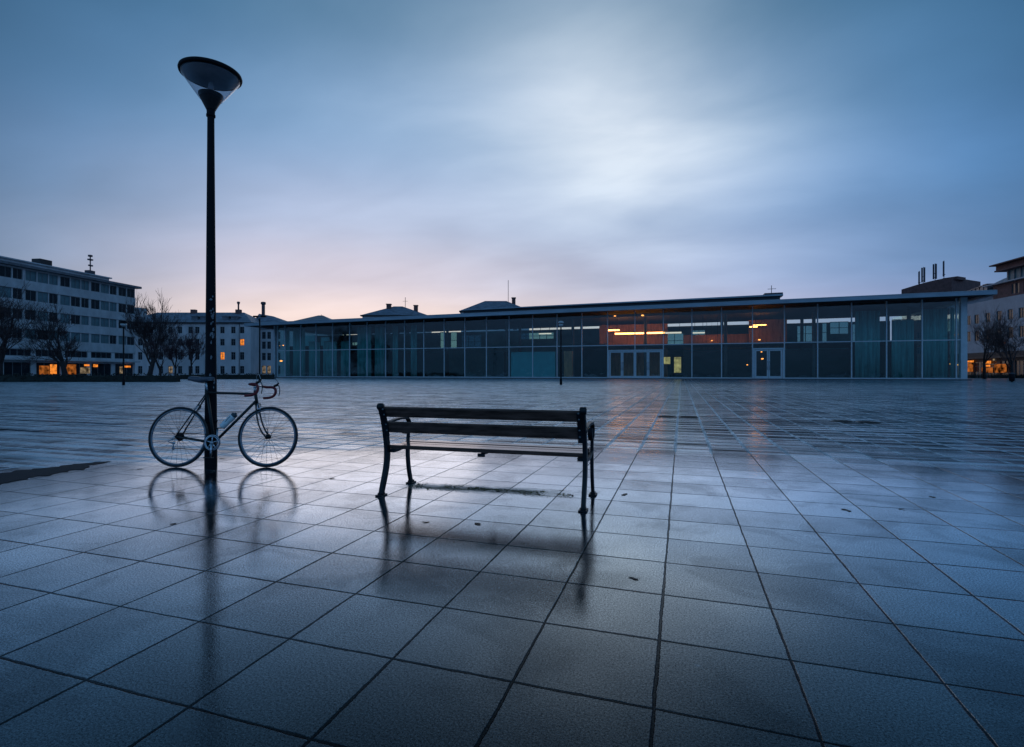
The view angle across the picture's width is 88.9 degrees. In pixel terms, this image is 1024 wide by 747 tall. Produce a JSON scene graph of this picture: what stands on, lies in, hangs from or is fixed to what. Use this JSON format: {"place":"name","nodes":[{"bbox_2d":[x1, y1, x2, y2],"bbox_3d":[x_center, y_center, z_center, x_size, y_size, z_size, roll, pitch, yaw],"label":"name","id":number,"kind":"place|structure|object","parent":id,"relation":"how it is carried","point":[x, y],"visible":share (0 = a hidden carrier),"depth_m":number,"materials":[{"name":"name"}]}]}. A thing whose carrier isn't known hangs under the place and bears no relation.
{"place":"outdoors","nodes":[
{"label":"outdoors","id":0,"kind":"place"},
{"bbox_2d":[135,302,260,375],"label":"apartment house","id":1,"kind":"structure","parent":0,"point":[237,346],"depth_m":150.00,"materials":[{"name":"paint"}]},
{"bbox_2d":[168,366,172,373],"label":"window","id":2,"kind":"structure","parent":1,"relation":"in","point":[170,368],"depth_m":150.19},
{"bbox_2d":[220,352,224,359],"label":"window","id":3,"kind":"structure","parent":1,"relation":"in","point":[222,354],"depth_m":150.12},
{"bbox_2d":[296,315,329,335],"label":"town house","id":4,"kind":"structure","parent":0,"point":[320,317],"depth_m":177.14,"materials":[{"name":"grey stone"}]},
{"bbox_2d":[360,297,431,333],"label":"town house","id":5,"kind":"structure","parent":0,"point":[389,311],"depth_m":181.40,"materials":[{"name":"grey stone"}]},
{"bbox_2d":[459,297,528,331],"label":"town house","id":6,"kind":"structure","parent":0,"point":[492,304],"depth_m":182.61,"materials":[{"name":"grey stone"}]},
{"bbox_2d":[0,377,1023,746],"bbox_3d":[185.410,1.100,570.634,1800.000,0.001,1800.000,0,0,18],"label":"plaza","id":7,"kind":"structure","parent":0,"point":[312,591],"depth_m":2.92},
{"bbox_2d":[0,282,54,375],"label":"bare tree","id":8,"kind":"object","parent":7,"relation":"on","point":[7,330],"visible":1,"depth_m":69.87,"materials":[{"name":"brown plant"}]},
{"bbox_2d":[14,296,86,375],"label":"bare tree","id":9,"kind":"object","parent":7,"relation":"on","point":[51,333],"visible":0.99,"depth_m":75.22,"materials":[{"name":"brown plant"}]},
{"bbox_2d":[0,461,110,483],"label":"tar strip","id":10,"kind":"object","parent":7,"relation":"on","point":[15,475],"visible":1,"depth_m":5.78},
{"bbox_2d":[0,255,146,375],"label":"office block","id":11,"kind":"structure","parent":7,"relation":"on","point":[92,300],"depth_m":109.87,"materials":[{"name":"concrete"}]},
{"bbox_2d":[0,265,10,277],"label":"window","id":12,"kind":"structure","parent":11,"relation":"in","point":[5,271],"depth_m":96.71,"materials":[{"name":"black glass"}]},
{"bbox_2d":[0,286,10,297],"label":"window","id":13,"kind":"structure","parent":11,"relation":"in","point":[8,294],"depth_m":96.71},
{"bbox_2d":[4,362,29,375],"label":"shop window","id":14,"kind":"structure","parent":11,"relation":"in","point":[10,368],"depth_m":98.57,"materials":[{"name":"black glass"}]},
{"bbox_2d":[13,268,21,279],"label":"window","id":15,"kind":"structure","parent":11,"relation":"in","point":[17,273],"depth_m":98.74,"materials":[{"name":"grey glass"}]},
{"bbox_2d":[13,288,21,298],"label":"window","id":16,"kind":"structure","parent":11,"relation":"in","point":[15,295],"depth_m":98.57,"materials":[{"name":"black glass"}]},
{"bbox_2d":[5,348,30,355],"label":"window","id":17,"kind":"structure","parent":11,"relation":"in","point":[12,352],"depth_m":98.40,"materials":[{"name":"black glass"}]},
{"bbox_2d":[25,270,35,281],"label":"window","id":18,"kind":"structure","parent":11,"relation":"in","point":[29,275],"depth_m":100.98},
{"bbox_2d":[25,290,35,300],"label":"window","id":19,"kind":"structure","parent":11,"relation":"in","point":[29,294],"depth_m":100.98,"materials":[{"name":"black glass"}]},
{"bbox_2d":[25,310,35,319],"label":"window","id":20,"kind":"structure","parent":11,"relation":"in","point":[26,318],"depth_m":100.92,"materials":[{"name":"black glass"}]},
{"bbox_2d":[38,272,47,283],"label":"window","id":21,"kind":"structure","parent":11,"relation":"in","point":[42,277],"depth_m":103.18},
{"bbox_2d":[38,292,47,302],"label":"window","id":22,"kind":"structure","parent":11,"relation":"in","point":[42,296],"depth_m":103.28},
{"bbox_2d":[36,350,58,356],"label":"window","id":23,"kind":"structure","parent":11,"relation":"in","point":[40,354],"depth_m":103.53,"materials":[{"name":"black glass"}]},
{"bbox_2d":[36,362,59,375],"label":"shop window","id":24,"kind":"structure","parent":11,"relation":"in","point":[38,364],"depth_m":103.81,"materials":[{"name":"orange glass"}]},
{"bbox_2d":[49,274,56,284],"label":"window","id":25,"kind":"structure","parent":11,"relation":"in","point":[52,278],"depth_m":105.16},
{"bbox_2d":[49,293,56,303],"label":"window","id":26,"kind":"structure","parent":11,"relation":"in","point":[52,297],"depth_m":105.16,"materials":[{"name":"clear glass"}]},
{"bbox_2d":[60,276,69,286],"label":"window","id":27,"kind":"structure","parent":11,"relation":"in","point":[64,281],"depth_m":107.55,"materials":[{"name":"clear glass"}]},
{"bbox_2d":[60,295,69,305],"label":"window","id":28,"kind":"structure","parent":11,"relation":"in","point":[64,300],"depth_m":107.55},
{"bbox_2d":[60,313,69,322],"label":"window","id":29,"kind":"structure","parent":11,"relation":"in","point":[61,317],"depth_m":107.46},
{"bbox_2d":[71,278,79,288],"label":"window","id":30,"kind":"structure","parent":11,"relation":"in","point":[75,283],"depth_m":109.86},
{"bbox_2d":[71,297,79,306],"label":"window","id":31,"kind":"structure","parent":11,"relation":"in","point":[75,301],"depth_m":109.86,"materials":[{"name":"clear glass"}]},
{"bbox_2d":[71,315,79,323],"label":"window","id":32,"kind":"structure","parent":11,"relation":"in","point":[76,318],"depth_m":109.86,"materials":[{"name":"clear glass"}]},
{"bbox_2d":[71,332,79,341],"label":"window","id":33,"kind":"structure","parent":11,"relation":"in","point":[77,336],"depth_m":110.07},
{"bbox_2d":[65,351,86,357],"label":"window","id":34,"kind":"structure","parent":11,"relation":"in","point":[82,355],"depth_m":110.72,"materials":[{"name":"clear glass"}]},
{"bbox_2d":[68,363,86,375],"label":"shop window","id":35,"kind":"structure","parent":11,"relation":"in","point":[78,365],"depth_m":110.50,"materials":[{"name":"orange glass"}]},
{"bbox_2d":[81,280,87,289],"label":"window","id":36,"kind":"structure","parent":11,"relation":"in","point":[84,284],"depth_m":111.78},
{"bbox_2d":[81,298,87,307],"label":"window","id":37,"kind":"structure","parent":11,"relation":"in","point":[84,302],"depth_m":111.78,"materials":[{"name":"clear glass"}]},
{"bbox_2d":[81,316,87,324],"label":"window","id":38,"kind":"structure","parent":11,"relation":"in","point":[84,319],"depth_m":111.78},
{"bbox_2d":[81,333,87,341],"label":"window","id":39,"kind":"structure","parent":11,"relation":"in","point":[84,337],"depth_m":111.78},
{"bbox_2d":[91,282,98,291],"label":"window","id":40,"kind":"structure","parent":11,"relation":"in","point":[94,286],"depth_m":114.09,"materials":[{"name":"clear glass"}]},
{"bbox_2d":[91,299,98,308],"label":"window","id":41,"kind":"structure","parent":11,"relation":"in","point":[94,303],"depth_m":114.09,"materials":[{"name":"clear glass"}]},
{"bbox_2d":[91,317,98,325],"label":"window","id":42,"kind":"structure","parent":11,"relation":"in","point":[94,320],"depth_m":114.09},
{"bbox_2d":[91,334,98,342],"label":"window","id":43,"kind":"structure","parent":11,"relation":"in","point":[94,337],"depth_m":114.09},
{"bbox_2d":[91,352,110,357],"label":"window","id":44,"kind":"structure","parent":11,"relation":"in","point":[93,354],"depth_m":115.47,"materials":[{"name":"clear glass"}]},
{"bbox_2d":[92,363,110,375],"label":"shop window","id":45,"kind":"structure","parent":11,"relation":"in","point":[103,369],"depth_m":115.95,"materials":[{"name":"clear glass"}]},
{"bbox_2d":[101,284,108,293],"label":"window","id":46,"kind":"structure","parent":11,"relation":"in","point":[104,288],"depth_m":116.49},
{"bbox_2d":[101,301,108,310],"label":"window","id":47,"kind":"structure","parent":11,"relation":"in","point":[104,305],"depth_m":116.49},
{"bbox_2d":[101,318,108,326],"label":"window","id":48,"kind":"structure","parent":11,"relation":"in","point":[104,322],"depth_m":116.37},
{"bbox_2d":[101,335,108,343],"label":"window","id":49,"kind":"structure","parent":11,"relation":"in","point":[104,338],"depth_m":116.66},
{"bbox_2d":[110,285,115,294],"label":"window","id":50,"kind":"structure","parent":11,"relation":"in","point":[112,288],"depth_m":118.55,"materials":[{"name":"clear glass"}]},
{"bbox_2d":[110,302,115,311],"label":"window","id":51,"kind":"structure","parent":11,"relation":"in","point":[112,305],"depth_m":118.49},
{"bbox_2d":[110,319,115,327],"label":"window","id":52,"kind":"structure","parent":11,"relation":"in","point":[112,322],"depth_m":118.35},
{"bbox_2d":[110,335,115,343],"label":"window","id":53,"kind":"structure","parent":11,"relation":"in","point":[112,338],"depth_m":118.35,"materials":[{"name":"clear glass"}]},
{"bbox_2d":[119,287,125,296],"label":"window","id":54,"kind":"structure","parent":11,"relation":"in","point":[122,291],"depth_m":120.92,"materials":[{"name":"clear glass"}]},
{"bbox_2d":[119,304,125,312],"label":"window","id":55,"kind":"structure","parent":11,"relation":"in","point":[123,307],"depth_m":120.92,"materials":[{"name":"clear glass"}]},
{"bbox_2d":[119,336,125,344],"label":"window","id":56,"kind":"structure","parent":11,"relation":"in","point":[120,337],"depth_m":120.83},
{"bbox_2d":[115,353,132,358],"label":"window","id":57,"kind":"structure","parent":11,"relation":"in","point":[117,355],"depth_m":121.36,"materials":[{"name":"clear glass"}]},
{"bbox_2d":[115,364,132,375],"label":"shop window","id":58,"kind":"structure","parent":11,"relation":"in","point":[117,366],"depth_m":121.69,"materials":[{"name":"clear glass"}]},
{"bbox_2d":[127,288,133,297],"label":"window","id":59,"kind":"structure","parent":11,"relation":"in","point":[130,292],"depth_m":122.94,"materials":[{"name":"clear glass"}]},
{"bbox_2d":[127,337,133,344],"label":"window","id":60,"kind":"structure","parent":11,"relation":"in","point":[130,341],"depth_m":122.94,"materials":[{"name":"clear glass"}]},
{"bbox_2d":[0,373,180,381],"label":"hedge","id":61,"kind":"object","parent":7,"relation":"on","point":[76,378],"visible":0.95,"depth_m":61.64,"materials":[{"name":"green plant"}]},
{"bbox_2d":[119,320,127,384],"bbox_3d":[-33.836,-1.725,45.447,0.650,5.650,0.650,0,0,0],"label":"street lamp","id":62,"kind":"object","parent":7,"relation":"on","point":[123,379],"visible":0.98,"depth_m":45.39,"materials":[{"name":"metal"}]},
{"bbox_2d":[118,290,186,375],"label":"bare tree","id":63,"kind":"object","parent":7,"relation":"on","point":[159,326],"visible":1,"depth_m":86.05,"materials":[{"name":"brown plant"}]},
{"bbox_2d":[142,321,169,375],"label":"bare tree","id":64,"kind":"object","parent":7,"relation":"on","point":[151,348],"visible":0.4,"depth_m":109.53,"materials":[{"name":"brown plant"}]},
{"bbox_2d":[159,325,190,375],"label":"bare tree","id":65,"kind":"object","parent":7,"relation":"on","point":[169,354],"visible":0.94,"depth_m":103.53,"materials":[{"name":"brown plant"}]},
{"bbox_2d":[177,325,204,373],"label":"bare tree","id":66,"kind":"object","parent":7,"relation":"on","point":[190,344],"visible":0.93,"depth_m":108.38,"materials":[{"name":"brown plant"}]},
{"bbox_2d":[177,56,242,464],"bbox_3d":[-3.619,-1.265,6.270,0.678,4.730,0.678,0,0,18],"label":"street lamp","id":67,"kind":"object","parent":7,"relation":"on","point":[211,75],"visible":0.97,"depth_m":6.23,"materials":[{"name":"metal"}]},
{"bbox_2d":[205,405,209,420],"bbox_3d":[-3.619,0.480,6.204,0.056,0.180,0.008,0,0,0],"label":"access door","id":68,"kind":"structure","parent":67,"relation":"in","point":[206,406],"depth_m":6.20,"materials":[{"name":"paint"}]},
{"bbox_2d":[148,374,297,466],"bbox_3d":[-3.376,0.566,6.117,1.754,1.074,0.438,0,-7,0],"label":"bicycle","id":69,"kind":"object","parent":7,"relation":"on","point":[179,436],"visible":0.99,"depth_m":6.10,"materials":[{"name":"metal"}]},
{"bbox_2d":[220,412,236,428],"bbox_3d":[-3.319,0.555,6.122,0.074,0.226,0.074,45,-5,5],"label":"water bottle","id":70,"kind":"object","parent":69,"relation":"in","point":[229,420],"visible":1,"depth_m":6.09,"materials":[{"name":"plastic"}]},
{"bbox_2d":[179,373,275,378],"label":"hedge","id":71,"kind":"object","parent":7,"relation":"on","point":[233,376],"visible":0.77,"depth_m":87.50,"materials":[{"name":"green plant"}]},
{"bbox_2d":[253,316,266,380],"bbox_3d":[-29.710,-2.800,61.437,1.460,7.800,0.360,0,0,0],"label":"street lamp","id":72,"kind":"object","parent":7,"relation":"on","point":[259,348],"visible":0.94,"depth_m":61.36,"materials":[{"name":"metal"}]},
{"bbox_2d":[256,302,313,375],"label":"corner house","id":73,"kind":"structure","parent":7,"relation":"on","point":[267,351],"depth_m":156.00,"materials":[{"name":"paint"}]},
{"bbox_2d":[375,403,597,512],"bbox_3d":[-0.220,0.686,4.679,1.881,0.828,0.665,0,0,17],"label":"park bench","id":74,"kind":"object","parent":7,"relation":"on","point":[583,454],"visible":1,"depth_m":4.48,"materials":[{"name":"wood"}]},
{"bbox_2d":[411,483,572,497],"bbox_3d":[-0.199,1.093,4.894,1.703,0.013,0.331,0,0,14],"label":"moss","id":75,"kind":"object","parent":7,"relation":"on","point":[481,488],"visible":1,"depth_m":4.91,"materials":[{"name":"plant"}]},
{"bbox_2d":[558,321,563,384],"bbox_3d":[4.447,-1.800,47.394,0.550,5.800,0.550,0,0,0],"label":"street lamp","id":76,"kind":"object","parent":7,"relation":"on","point":[561,324],"visible":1,"depth_m":47.34,"materials":[{"name":"metal"}]},
{"bbox_2d":[244,285,996,379],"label":"glass hall","id":77,"kind":"structure","parent":7,"relation":"on","point":[802,350],"depth_m":96.80,"materials":[{"name":"glass"}]},
{"bbox_2d":[286,329,289,375],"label":"curtain","id":78,"kind":"object","parent":77,"relation":"hanging from","point":[287,352],"visible":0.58,"depth_m":112.74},
{"bbox_2d":[293,329,304,375],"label":"curtain","id":79,"kind":"object","parent":77,"relation":"hanging from","point":[296,354],"visible":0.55,"depth_m":111.81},
{"bbox_2d":[323,341,336,375],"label":"curtain","id":80,"kind":"object","parent":77,"relation":"hanging from","point":[327,358],"visible":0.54,"depth_m":109.44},
{"bbox_2d":[341,341,348,375],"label":"curtain","id":81,"kind":"object","parent":77,"relation":"hanging from","point":[344,361],"visible":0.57,"depth_m":108.28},
{"bbox_2d":[357,327,370,375],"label":"curtain","id":82,"kind":"object","parent":77,"relation":"hanging from","point":[361,354],"visible":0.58,"depth_m":106.71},
{"bbox_2d":[374,326,384,375],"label":"curtain","id":83,"kind":"object","parent":77,"relation":"hanging from","point":[380,352],"visible":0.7,"depth_m":105.64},
{"bbox_2d":[393,326,397,376],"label":"curtain","id":84,"kind":"object","parent":77,"relation":"hanging from","point":[395,351],"visible":1,"depth_m":104.60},
{"bbox_2d":[411,325,416,376],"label":"curtain","id":85,"kind":"object","parent":77,"relation":"hanging from","point":[413,351],"visible":1,"depth_m":103.23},
{"bbox_2d":[610,351,621,377],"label":"door","id":86,"kind":"structure","parent":77,"relation":"in","point":[610,351],"depth_m":88.68,"materials":[{"name":"grey metal"}]},
{"bbox_2d":[622,351,634,377],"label":"door","id":87,"kind":"structure","parent":77,"relation":"in","point":[622,351],"depth_m":88.08,"materials":[{"name":"grey metal"}]},
{"bbox_2d":[615,317,662,334],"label":"strip light","id":88,"kind":"object","parent":77,"relation":"hanging from","point":[643,332],"visible":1,"depth_m":94.92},
{"bbox_2d":[635,351,647,377],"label":"door","id":89,"kind":"structure","parent":77,"relation":"in","point":[635,351],"depth_m":87.37,"materials":[{"name":"grey metal"}]},
{"bbox_2d":[648,351,660,377],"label":"door","id":90,"kind":"structure","parent":77,"relation":"in","point":[648,351],"depth_m":86.73,"materials":[{"name":"grey metal"}]},
{"bbox_2d":[665,316,681,333],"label":"strip light","id":91,"kind":"object","parent":77,"relation":"hanging from","point":[674,332],"visible":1,"depth_m":93.49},
{"bbox_2d":[755,349,767,378],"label":"door","id":92,"kind":"structure","parent":77,"relation":"in","point":[756,377],"depth_m":81.72,"materials":[{"name":"grey metal"}]},
{"bbox_2d":[769,349,781,378],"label":"door","id":93,"kind":"structure","parent":77,"relation":"in","point":[770,377],"depth_m":81.10,"materials":[{"name":"grey metal"}]},
{"bbox_2d":[855,310,879,377],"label":"curtain","id":94,"kind":"object","parent":77,"relation":"hanging from","point":[867,354],"visible":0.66,"depth_m":79.46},
{"bbox_2d":[892,319,913,377],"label":"curtain","id":95,"kind":"object","parent":77,"relation":"hanging from","point":[902,357],"visible":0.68,"depth_m":78.02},
{"bbox_2d":[923,308,947,377],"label":"curtain","id":96,"kind":"object","parent":77,"relation":"hanging from","point":[935,353],"visible":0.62,"depth_m":76.70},
{"bbox_2d":[950,307,954,377],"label":"curtain","id":97,"kind":"object","parent":77,"relation":"hanging from","point":[951,343],"visible":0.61,"depth_m":75.99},
{"bbox_2d":[957,305,957,364],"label":"hanging lamp","id":98,"kind":"object","parent":77,"relation":"hanging from","point":[957,334],"visible":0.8,"depth_m":78.19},
{"bbox_2d":[830,420,854,421],"bbox_3d":[7.437,1.089,11.744,0.480,0.013,0.480,0,0,18],"label":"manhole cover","id":99,"kind":"object","parent":7,"relation":"in","point":[841,421],"visible":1,"depth_m":11.67,"materials":[{"name":"metal"}]},
{"bbox_2d":[855,421,880,422],"bbox_3d":[7.882,1.089,11.540,0.480,0.013,0.480,0,0,18],"label":"manhole cover","id":100,"kind":"object","parent":7,"relation":"on","point":[867,421],"visible":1,"depth_m":11.51,"materials":[{"name":"metal"}]},
{"bbox_2d":[967,303,1016,378],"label":"bare tree","id":101,"kind":"object","parent":7,"relation":"on","point":[989,330],"visible":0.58,"depth_m":92.14,"materials":[{"name":"brown plant"}]},
{"bbox_2d":[967,373,1023,377],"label":"hedge","id":102,"kind":"object","parent":7,"relation":"on","point":[995,376],"visible":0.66,"depth_m":103.88,"materials":[{"name":"green plant"}]},
{"bbox_2d":[979,309,1023,372],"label":"bare tree","id":103,"kind":"object","parent":7,"relation":"on","point":[1001,342],"visible":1,"depth_m":83.85,"materials":[{"name":"brown plant"}]},
{"bbox_2d":[1008,373,1014,381],"bbox_3d":[56.768,0.550,59.243,0.560,1.100,0.560,0,0,0],"label":"litter bin","id":104,"kind":"object","parent":7,"relation":"on","point":[1011,377],"visible":0.94,"depth_m":59.08,"materials":[{"name":"metal"}]},
{"bbox_2d":[0,0,1023,339],"label":"sky","id":105,"kind":"structure","parent":0,"point":[442,156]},
{"bbox_2d":[664,357,670,376],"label":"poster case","id":106,"kind":"object","parent":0,"point":[667,360],"visible":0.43,"depth_m":90.06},
{"bbox_2d":[674,357,681,376],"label":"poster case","id":107,"kind":"object","parent":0,"point":[677,364],"visible":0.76,"depth_m":89.55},
{"bbox_2d":[901,261,980,376],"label":"brick block","id":108,"kind":"structure","parent":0,"point":[953,284],"depth_m":133.37,"materials":[{"name":"brown brick"}]},
{"bbox_2d":[947,256,1023,376],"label":"brick building","id":109,"kind":"structure","parent":0,"point":[1009,296],"depth_m":112.01,"materials":[{"name":"brown brick"}]},
{"bbox_2d":[975,361,982,374],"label":"shop window","id":110,"kind":"structure","parent":109,"relation":"in","point":[978,365],"depth_m":118.32,"materials":[{"name":"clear glass"}]},
{"bbox_2d":[987,361,996,374],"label":"shop window","id":111,"kind":"structure","parent":109,"relation":"in","point":[992,364],"depth_m":113.70,"materials":[{"name":"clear glass"}]},
{"bbox_2d":[1001,361,1009,374],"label":"shop window","id":112,"kind":"structure","parent":109,"relation":"in","point":[1002,362],"depth_m":109.75,"materials":[{"name":"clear glass"}]},
{"bbox_2d":[1008,309,1012,319],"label":"window","id":113,"kind":"structure","parent":109,"relation":"in","point":[1010,312],"depth_m":108.92,"materials":[{"name":"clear glass"}]},
{"bbox_2d":[1016,360,1023,374],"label":"shop window","id":114,"kind":"structure","parent":109,"relation":"in","point":[1019,363],"depth_m":106.45,"materials":[{"name":"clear glass"}]},
{"bbox_2d":[1019,307,1023,317],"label":"window","id":115,"kind":"structure","parent":109,"relation":"in","point":[1021,310],"depth_m":106.04,"materials":[{"name":"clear glass"}]},
{"bbox_2d":[1019,326,1023,336],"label":"window","id":116,"kind":"structure","parent":109,"relation":"in","point":[1022,327],"depth_m":106.04,"materials":[{"name":"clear glass"}]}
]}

